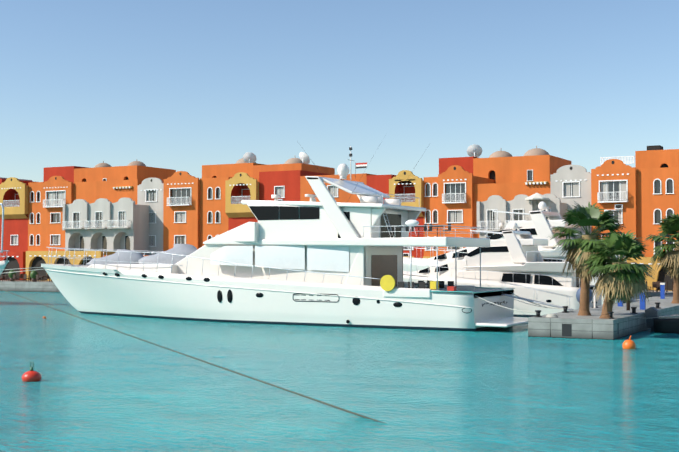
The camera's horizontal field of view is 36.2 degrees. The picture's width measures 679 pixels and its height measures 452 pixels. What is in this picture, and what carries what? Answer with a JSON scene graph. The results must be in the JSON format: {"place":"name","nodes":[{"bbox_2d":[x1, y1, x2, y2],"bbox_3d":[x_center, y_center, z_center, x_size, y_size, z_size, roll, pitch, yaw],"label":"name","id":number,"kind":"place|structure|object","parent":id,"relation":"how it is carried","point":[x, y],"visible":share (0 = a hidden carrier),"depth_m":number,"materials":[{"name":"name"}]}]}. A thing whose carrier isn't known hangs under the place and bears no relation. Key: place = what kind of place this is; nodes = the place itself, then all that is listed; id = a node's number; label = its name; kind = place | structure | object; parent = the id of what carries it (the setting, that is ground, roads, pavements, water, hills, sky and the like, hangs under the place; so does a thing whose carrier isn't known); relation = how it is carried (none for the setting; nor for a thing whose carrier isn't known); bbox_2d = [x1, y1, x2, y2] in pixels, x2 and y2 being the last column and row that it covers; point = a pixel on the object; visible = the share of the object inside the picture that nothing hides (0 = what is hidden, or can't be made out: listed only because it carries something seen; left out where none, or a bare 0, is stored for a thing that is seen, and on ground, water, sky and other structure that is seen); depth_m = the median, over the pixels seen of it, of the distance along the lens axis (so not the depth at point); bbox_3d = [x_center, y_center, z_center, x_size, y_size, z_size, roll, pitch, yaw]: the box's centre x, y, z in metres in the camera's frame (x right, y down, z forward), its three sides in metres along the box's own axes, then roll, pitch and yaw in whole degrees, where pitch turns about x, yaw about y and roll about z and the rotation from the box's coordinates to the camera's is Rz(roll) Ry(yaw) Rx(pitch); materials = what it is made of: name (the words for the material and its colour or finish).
{"place":"outdoors","nodes":[
{"label":"outdoors","id":0,"kind":"place"},
{"bbox_2d":[12,181,626,248],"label":"windows","id":1,"kind":"structure","parent":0,"point":[604,188],"depth_m":118.12,"materials":[{"name":"white glass"}]},
{"bbox_2d":[0,170,671,290],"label":"yellow building","id":2,"kind":"structure","parent":0,"point":[231,210],"depth_m":132.19,"materials":[{"name":"yellow paint"}]},
{"bbox_2d":[0,144,673,289],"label":"building","id":3,"kind":"structure","parent":0,"point":[140,230],"depth_m":134.07,"materials":[{"name":"paint"}]},
{"bbox_2d":[94,146,548,167],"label":"roof domes","id":4,"kind":"structure","parent":3,"relation":"attached to","point":[535,151],"depth_m":126.28,"materials":[{"name":"paint"}]},
{"bbox_2d":[0,291,678,451],"bbox_3d":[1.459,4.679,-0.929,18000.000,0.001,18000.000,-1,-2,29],"label":"water","id":5,"kind":"structure","parent":0,"point":[97,388],"depth_m":36.56,"materials":[{"name":"teal liquid"}]},
{"bbox_2d":[0,203,8,274],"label":"boat","id":6,"kind":"object","parent":5,"relation":"on","point":[3,264],"visible":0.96,"depth_m":97.58,"materials":[{"name":"white"}]},
{"bbox_2d":[0,289,386,423],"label":"rope","id":7,"kind":"object","parent":5,"relation":"in","point":[217,366],"visible":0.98,"depth_m":38.81,"materials":[{"name":"grey fabric"}]},
{"bbox_2d":[41,138,573,331],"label":"yacht","id":8,"kind":"object","parent":5,"relation":"on","point":[327,260],"visible":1,"depth_m":70.55,"materials":[{"name":"white plastic"}]},
{"bbox_2d":[22,316,635,381],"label":"buoys","id":9,"kind":"object","parent":5,"relation":"on","point":[31,375],"visible":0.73,"depth_m":38.71,"materials":[{"name":"red"}]},
{"bbox_2d":[403,222,601,316],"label":"yacht","id":10,"kind":"object","parent":5,"relation":"on","point":[510,257],"visible":0.56,"depth_m":79.62,"materials":[{"name":"white plastic"}]},
{"bbox_2d":[403,201,639,304],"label":"yacht","id":11,"kind":"object","parent":5,"relation":"on","point":[539,226],"visible":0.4,"depth_m":94.01,"materials":[{"name":"white plastic"}]},
{"bbox_2d":[645,307,678,333],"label":"speedboat","id":12,"kind":"object","parent":5,"relation":"on","point":[666,324],"visible":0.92,"depth_m":62.67,"materials":[{"name":"black"}]},
{"bbox_2d":[0,280,678,339],"bbox_3d":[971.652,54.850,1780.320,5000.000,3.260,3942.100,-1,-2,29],"label":"quay","id":13,"kind":"structure","parent":0,"point":[593,326],"depth_m":60.81,"materials":[{"name":"concrete"}]},
{"bbox_2d":[104,163,373,256],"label":"orange building","id":14,"kind":"structure","parent":13,"relation":"on","point":[343,195],"depth_m":127.93,"materials":[{"name":"paint"}]},
{"bbox_2d":[0,193,672,291],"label":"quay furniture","id":15,"kind":"object","parent":13,"relation":"on","point":[34,275],"visible":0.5,"depth_m":133.73,"materials":[{"name":"white wood"}]},
{"bbox_2d":[548,200,625,315],"bbox_3d":[15.004,1.884,62.163,5.571,6.926,5.050,-1,-2,29],"label":"palm","id":16,"kind":"object","parent":13,"relation":"on","point":[579,250],"visible":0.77,"depth_m":61.74,"materials":[{"name":"green plant"}]},
{"bbox_2d":[534,283,664,335],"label":"dock fittings","id":17,"kind":"object","parent":13,"relation":"on","point":[566,329],"visible":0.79,"depth_m":67.50,"materials":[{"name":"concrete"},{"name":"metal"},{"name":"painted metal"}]},
{"bbox_2d":[0,267,657,317],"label":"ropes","id":18,"kind":"object","parent":17,"relation":"attached to","point":[475,295],"visible":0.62,"depth_m":67.58,"materials":[{"name":"beige fabric"}]},
{"bbox_2d":[583,229,654,318],"bbox_3d":[15.810,2.733,58.878,4.122,5.078,4.408,1,-2,-25],"label":"palm","id":19,"kind":"object","parent":13,"relation":"on","point":[621,280],"visible":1,"depth_m":58.39,"materials":[{"name":"green plant"}]},
{"bbox_2d":[644,213,678,303],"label":"palm","id":20,"kind":"object","parent":13,"relation":"on","point":[669,225],"visible":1,"depth_m":76.75,"materials":[{"name":"green plant"}]},
{"bbox_2d":[0,0,678,181],"label":"sky","id":21,"kind":"structure","parent":0,"point":[178,85],"materials":[{"name":"blue"}]},
{"bbox_2d":[28,149,678,256],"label":"orange building","id":22,"kind":"structure","parent":0,"point":[642,204],"depth_m":121.93,"materials":[{"name":"orange paint"}]}
]}

